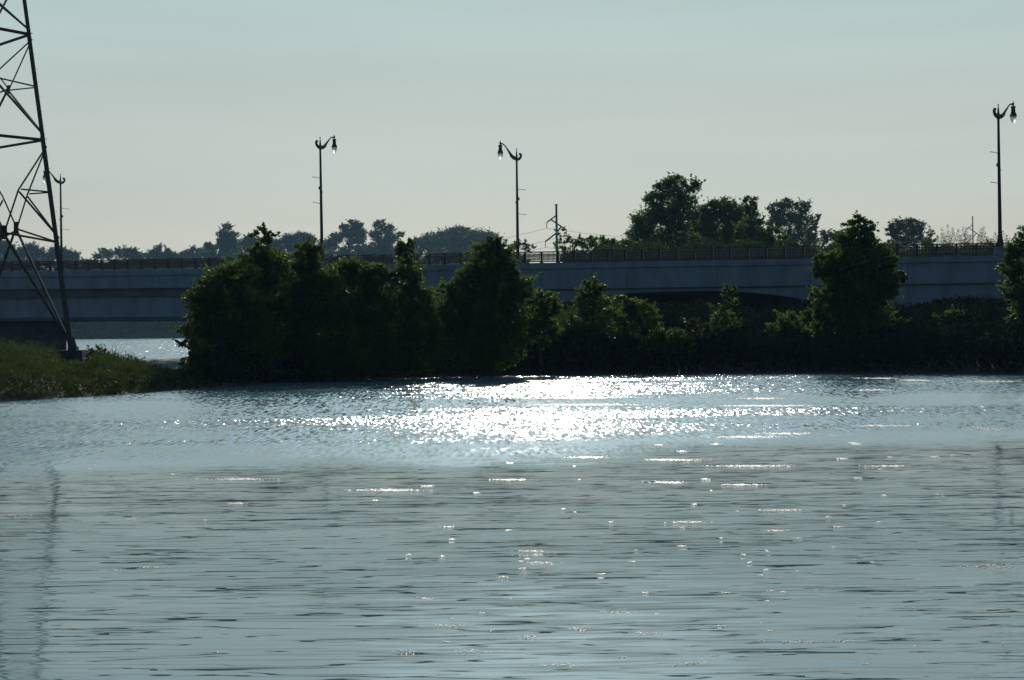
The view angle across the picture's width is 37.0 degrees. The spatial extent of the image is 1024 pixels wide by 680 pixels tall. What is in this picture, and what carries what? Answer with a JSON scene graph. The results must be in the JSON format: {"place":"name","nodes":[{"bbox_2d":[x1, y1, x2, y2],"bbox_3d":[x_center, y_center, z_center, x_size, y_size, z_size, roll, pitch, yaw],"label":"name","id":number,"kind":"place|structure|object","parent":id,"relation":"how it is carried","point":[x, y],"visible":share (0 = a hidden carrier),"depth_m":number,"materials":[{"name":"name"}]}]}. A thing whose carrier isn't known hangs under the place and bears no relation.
{"place":"outdoors","nodes":[
{"label":"outdoors","id":0,"kind":"place"},
{"bbox_2d":[52,252,454,338],"bbox_3d":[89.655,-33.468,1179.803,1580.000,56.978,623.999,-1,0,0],"label":"hillside","id":1,"kind":"structure","parent":0,"point":[169,333],"depth_m":882.91,"materials":[{"name":"green plant"}]},
{"bbox_2d":[0,239,17,261],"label":"deciduous tree","id":2,"kind":"object","parent":1,"relation":"on","point":[4,244],"visible":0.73,"depth_m":1017.13,"materials":[{"name":"green plant"}]},
{"bbox_2d":[12,241,46,260],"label":"deciduous tree","id":3,"kind":"object","parent":1,"relation":"on","point":[34,250],"visible":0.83,"depth_m":1017.54,"materials":[{"name":"green plant"}]},
{"bbox_2d":[43,246,81,260],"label":"deciduous tree","id":4,"kind":"object","parent":1,"relation":"on","point":[69,254],"visible":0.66,"depth_m":1017.72,"materials":[{"name":"green plant"}]},
{"bbox_2d":[91,247,114,259],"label":"deciduous tree","id":5,"kind":"object","parent":1,"relation":"on","point":[107,254],"visible":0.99,"depth_m":1018.07,"materials":[{"name":"green plant"}]},
{"bbox_2d":[112,244,142,260],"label":"deciduous tree","id":6,"kind":"object","parent":1,"relation":"on","point":[126,253],"visible":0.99,"depth_m":1017.84,"materials":[{"name":"green plant"}]},
{"bbox_2d":[147,242,167,260],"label":"pine tree","id":7,"kind":"object","parent":1,"relation":"on","point":[156,252],"visible":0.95,"depth_m":1018.02,"materials":[{"name":"green plant"}]},
{"bbox_2d":[164,245,174,259],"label":"pine tree","id":8,"kind":"object","parent":1,"relation":"on","point":[167,253],"visible":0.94,"depth_m":1018.44,"materials":[{"name":"green plant"}]},
{"bbox_2d":[215,221,241,252],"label":"pine tree","id":9,"kind":"object","parent":1,"relation":"on","point":[227,239],"visible":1,"depth_m":1017.62,"materials":[{"name":"green plant"}]},
{"bbox_2d":[237,232,262,248],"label":"deciduous tree","id":10,"kind":"object","parent":1,"relation":"on","point":[245,239],"visible":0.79,"depth_m":1017.60,"materials":[{"name":"green plant"}]},
{"bbox_2d":[0,229,530,337],"bbox_3d":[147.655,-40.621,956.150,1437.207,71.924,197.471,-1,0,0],"label":"woodland","id":11,"kind":"object","parent":1,"relation":"on","point":[331,246],"visible":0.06,"depth_m":997.79,"materials":[{"name":"green plant"}]},
{"bbox_2d":[281,230,317,248],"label":"deciduous tree","id":12,"kind":"object","parent":1,"relation":"on","point":[298,236],"visible":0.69,"depth_m":1016.59,"materials":[{"name":"green plant"}]},
{"bbox_2d":[328,219,367,244],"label":"deciduous tree","id":13,"kind":"object","parent":1,"relation":"on","point":[356,229],"visible":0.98,"depth_m":1017.60,"materials":[{"name":"green plant"}]},
{"bbox_2d":[367,218,405,249],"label":"deciduous tree","id":14,"kind":"object","parent":1,"relation":"on","point":[376,234],"visible":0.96,"depth_m":1017.84,"materials":[{"name":"green plant"}]},
{"bbox_2d":[417,224,507,252],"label":"deciduous tree","id":15,"kind":"object","parent":1,"relation":"on","point":[430,240],"visible":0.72,"depth_m":1010.87,"materials":[{"name":"green plant"}]},
{"bbox_2d":[0,338,1023,679],"bbox_3d":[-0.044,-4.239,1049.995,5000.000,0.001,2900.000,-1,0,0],"label":"water","id":16,"kind":"structure","parent":0,"point":[298,562],"depth_m":23.00,"materials":[{"name":"teal liquid"}]},
{"bbox_2d":[0,377,1020,667],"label":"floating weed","id":17,"kind":"object","parent":16,"relation":"on","point":[670,481],"visible":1,"depth_m":31.23,"materials":[{"name":"green plant"}]},
{"bbox_2d":[0,349,1023,400],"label":"river bank","id":18,"kind":"structure","parent":0,"point":[699,369],"depth_m":98.43,"materials":[{"name":"green plant"}]},
{"bbox_2d":[58,350,88,361],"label":"concrete footing","id":19,"kind":"object","parent":18,"relation":"on","point":[68,355],"visible":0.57,"depth_m":107.13,"materials":[{"name":"grey concrete"}]},
{"bbox_2d":[83,345,109,361],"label":"bush","id":20,"kind":"object","parent":18,"relation":"on","point":[92,351],"visible":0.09,"depth_m":94.85,"materials":[{"name":"green plant"}]},
{"bbox_2d":[0,334,222,399],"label":"spit weeds","id":21,"kind":"object","parent":18,"relation":"on","point":[46,364],"visible":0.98,"depth_m":77.53,"materials":[{"name":"green plant"}]},
{"bbox_2d":[176,294,200,336],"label":"bush","id":22,"kind":"object","parent":18,"relation":"on","point":[184,317],"visible":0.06,"depth_m":91.88,"materials":[{"name":"green plant"}]},
{"bbox_2d":[172,329,224,378],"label":"bush","id":23,"kind":"object","parent":18,"relation":"on","point":[193,352],"visible":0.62,"depth_m":85.78,"materials":[{"name":"green plant"}]},
{"bbox_2d":[171,256,295,380],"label":"bush","id":24,"kind":"object","parent":18,"relation":"on","point":[211,298],"visible":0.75,"depth_m":89.35,"materials":[{"name":"green plant"}]},
{"bbox_2d":[229,221,322,376],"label":"bush","id":25,"kind":"object","parent":18,"relation":"on","point":[273,271],"visible":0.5,"depth_m":93.18,"materials":[{"name":"green plant"}]},
{"bbox_2d":[281,237,385,380],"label":"bush","id":26,"kind":"object","parent":18,"relation":"on","point":[330,316],"visible":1,"depth_m":92.19,"materials":[{"name":"green plant"}]},
{"bbox_2d":[325,255,421,378],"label":"bush","id":27,"kind":"object","parent":18,"relation":"on","point":[376,306],"visible":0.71,"depth_m":94.21,"materials":[{"name":"green plant"}]},
{"bbox_2d":[385,237,453,377],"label":"bush","id":28,"kind":"object","parent":18,"relation":"on","point":[425,321],"visible":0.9,"depth_m":95.48,"materials":[{"name":"green plant"}]},
{"bbox_2d":[425,277,459,376],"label":"bush","id":29,"kind":"object","parent":18,"relation":"on","point":[443,285],"visible":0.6,"depth_m":98.65,"materials":[{"name":"green plant"}]},
{"bbox_2d":[440,235,543,375],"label":"young tree","id":30,"kind":"object","parent":18,"relation":"on","point":[493,303],"visible":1,"depth_m":98.16,"materials":[{"name":"green plant"}]},
{"bbox_2d":[0,247,1023,351],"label":"road bridge","id":31,"kind":"structure","parent":18,"relation":"on","point":[120,295],"depth_m":141.10,"materials":[{"name":"concrete"}]},
{"bbox_2d":[42,171,68,260],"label":"street lamp","id":32,"kind":"object","parent":31,"relation":"on","point":[61,215],"visible":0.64,"depth_m":194.59,"materials":[{"name":"grey metal"}]},
{"bbox_2d":[313,135,336,255],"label":"street lamp","id":33,"kind":"object","parent":31,"relation":"on","point":[334,147],"visible":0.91,"depth_m":149.33,"materials":[{"name":"grey metal"}]},
{"bbox_2d":[497,141,525,262],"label":"street lamp","id":34,"kind":"object","parent":31,"relation":"on","point":[512,156],"visible":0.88,"depth_m":172.96,"materials":[{"name":"grey metal"}]},
{"bbox_2d":[0,242,1023,271],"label":"bridge railing","id":35,"kind":"object","parent":31,"relation":"on","point":[77,265],"visible":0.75,"depth_m":139.84,"materials":[{"name":"grey metal"}]},
{"bbox_2d":[990,102,1016,246],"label":"street lamp","id":36,"kind":"object","parent":31,"relation":"on","point":[999,116],"visible":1,"depth_m":127.26,"materials":[{"name":"grey metal"}]},
{"bbox_2d":[506,238,536,262],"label":"bush","id":37,"kind":"object","parent":18,"relation":"on","point":[528,246],"visible":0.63,"depth_m":329.56,"materials":[{"name":"green plant"}]},
{"bbox_2d":[520,286,564,374],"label":"young tree","id":38,"kind":"object","parent":18,"relation":"on","point":[552,305],"visible":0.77,"depth_m":100.56,"materials":[{"name":"green plant"}]},
{"bbox_2d":[545,204,566,260],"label":"power pole","id":39,"kind":"object","parent":18,"relation":"on","point":[556,221],"visible":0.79,"depth_m":299.73,"materials":[{"name":"metal"}]},
{"bbox_2d":[547,228,958,242],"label":"power line","id":40,"kind":"object","parent":39,"relation":"attached to","point":[626,237],"visible":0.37,"depth_m":317.88,"materials":[{"name":"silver metal"}]},
{"bbox_2d":[553,226,577,253],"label":"deciduous tree","id":41,"kind":"object","parent":18,"relation":"on","point":[566,241],"visible":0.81,"depth_m":214.85,"materials":[{"name":"green plant"}]},
{"bbox_2d":[516,294,644,362],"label":"dry reeds","id":42,"kind":"object","parent":18,"relation":"on","point":[572,312],"visible":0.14,"depth_m":105.41,"materials":[{"name":"green plant"}]},
{"bbox_2d":[545,310,627,363],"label":"bush","id":43,"kind":"object","parent":18,"relation":"on","point":[569,331],"visible":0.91,"depth_m":102.57,"materials":[{"name":"green plant"}]},
{"bbox_2d":[567,272,614,330],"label":"bush","id":44,"kind":"object","parent":18,"relation":"on","point":[585,302],"visible":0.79,"depth_m":107.57,"materials":[{"name":"green plant"}]},
{"bbox_2d":[570,233,624,250],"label":"deciduous tree","id":45,"kind":"object","parent":18,"relation":"on","point":[579,241],"visible":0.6,"depth_m":209.27,"materials":[{"name":"green plant"}]},
{"bbox_2d":[195,294,1023,387],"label":"bushes","id":46,"kind":"object","parent":18,"relation":"on","point":[916,335],"visible":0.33,"depth_m":100.76,"materials":[{"name":"green plant"}]},
{"bbox_2d":[619,238,634,249],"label":"deciduous tree","id":47,"kind":"object","parent":18,"relation":"on","point":[627,244],"visible":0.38,"depth_m":199.69,"materials":[{"name":"green plant"}]},
{"bbox_2d":[602,294,663,363],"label":"bush","id":48,"kind":"object","parent":18,"relation":"on","point":[630,307],"visible":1,"depth_m":103.55,"materials":[{"name":"green plant"}]},
{"bbox_2d":[621,171,707,250],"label":"deciduous tree","id":49,"kind":"object","parent":18,"relation":"on","point":[674,215],"visible":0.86,"depth_m":214.02,"materials":[{"name":"green plant"}]},
{"bbox_2d":[637,323,698,372],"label":"bush","id":50,"kind":"object","parent":18,"relation":"on","point":[677,344],"visible":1,"depth_m":100.55,"materials":[{"name":"green plant"}]},
{"bbox_2d":[673,317,711,366],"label":"bush","id":51,"kind":"object","parent":18,"relation":"on","point":[694,324],"visible":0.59,"depth_m":101.89,"materials":[{"name":"green plant"}]},
{"bbox_2d":[680,195,746,250],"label":"deciduous tree","id":52,"kind":"object","parent":18,"relation":"on","point":[714,216],"visible":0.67,"depth_m":223.81,"materials":[{"name":"green plant"}]},
{"bbox_2d":[707,282,742,351],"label":"sapling","id":53,"kind":"object","parent":18,"relation":"on","point":[727,318],"visible":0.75,"depth_m":104.86,"materials":[{"name":"green plant"}]},
{"bbox_2d":[730,195,765,241],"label":"deciduous tree","id":54,"kind":"object","parent":18,"relation":"on","point":[748,228],"visible":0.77,"depth_m":204.54,"materials":[{"name":"green plant"}]},
{"bbox_2d":[753,226,789,246],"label":"deciduous tree","id":55,"kind":"object","parent":18,"relation":"on","point":[768,234],"visible":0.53,"depth_m":199.25,"materials":[{"name":"green plant"}]},
{"bbox_2d":[764,309,813,337],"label":"bush","id":56,"kind":"object","parent":18,"relation":"on","point":[785,324],"visible":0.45,"depth_m":105.71,"materials":[{"name":"green plant"}]},
{"bbox_2d":[764,196,814,245],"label":"deciduous tree","id":57,"kind":"object","parent":18,"relation":"on","point":[792,216],"visible":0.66,"depth_m":418.64,"materials":[{"name":"green plant"}]},
{"bbox_2d":[559,235,1023,262],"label":"shrub belt","id":58,"kind":"object","parent":18,"relation":"on","point":[704,243],"visible":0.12,"depth_m":184.38,"materials":[{"name":"green plant"}]},
{"bbox_2d":[804,213,821,248],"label":"deciduous tree","id":59,"kind":"object","parent":18,"relation":"on","point":[814,236],"visible":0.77,"depth_m":399.25,"materials":[{"name":"green plant"}]},
{"bbox_2d":[816,225,846,247],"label":"deciduous tree","id":60,"kind":"object","parent":18,"relation":"on","point":[825,239],"visible":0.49,"depth_m":379.18,"materials":[{"name":"green plant"}]},
{"bbox_2d":[806,210,911,354],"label":"young tree","id":61,"kind":"object","parent":18,"relation":"on","point":[847,275],"visible":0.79,"depth_m":103.25,"materials":[{"name":"green plant"}]},
{"bbox_2d":[884,216,929,248],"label":"deciduous tree","id":62,"kind":"object","parent":18,"relation":"on","point":[898,229],"visible":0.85,"depth_m":428.66,"materials":[{"name":"green plant"}]},
{"bbox_2d":[922,226,936,243],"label":"deciduous tree","id":63,"kind":"object","parent":18,"relation":"on","point":[931,234],"visible":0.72,"depth_m":379.38,"materials":[{"name":"green plant"}]},
{"bbox_2d":[934,225,962,245],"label":"feathery bush","id":64,"kind":"object","parent":18,"relation":"on","point":[945,241],"visible":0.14,"depth_m":399.69,"materials":[{"name":"green plant"}]},
{"bbox_2d":[928,304,982,322],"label":"bush","id":65,"kind":"object","parent":18,"relation":"on","point":[947,312],"visible":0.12,"depth_m":109.72,"materials":[{"name":"green plant"}]},
{"bbox_2d":[958,227,973,251],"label":"feathery bush","id":66,"kind":"object","parent":18,"relation":"on","point":[965,236],"visible":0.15,"depth_m":404.76,"materials":[{"name":"green plant"}]},
{"bbox_2d":[965,216,979,242],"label":"power pole","id":67,"kind":"object","parent":18,"relation":"on","point":[972,238],"visible":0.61,"depth_m":429.72,"materials":[{"name":"metal"}]},
{"bbox_2d":[976,227,992,245],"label":"feathery bush","id":68,"kind":"object","parent":18,"relation":"on","point":[981,236],"visible":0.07,"depth_m":397.25,"materials":[{"name":"green plant"}]},
{"bbox_2d":[991,231,1009,245],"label":"feathery bush","id":69,"kind":"object","parent":18,"relation":"on","point":[992,239],"visible":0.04,"depth_m":401.67,"materials":[{"name":"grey plant"}]},
{"bbox_2d":[994,225,1023,335],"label":"young tree","id":70,"kind":"object","parent":18,"relation":"on","point":[1013,270],"visible":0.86,"depth_m":101.72,"materials":[{"name":"green plant"}]},
{"bbox_2d":[0,0,1023,268],"label":"sky","id":71,"kind":"structure","parent":0,"point":[168,122],"materials":[{"name":"blue"}]},
{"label":"concrete footing","id":72,"kind":"object","parent":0,"visible":0},
{"bbox_2d":[0,0,78,349],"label":"transmission tower","id":73,"kind":"structure","parent":72,"relation":"on","point":[66,333],"depth_m":107.76,"materials":[{"name":"metal"}]}
]}

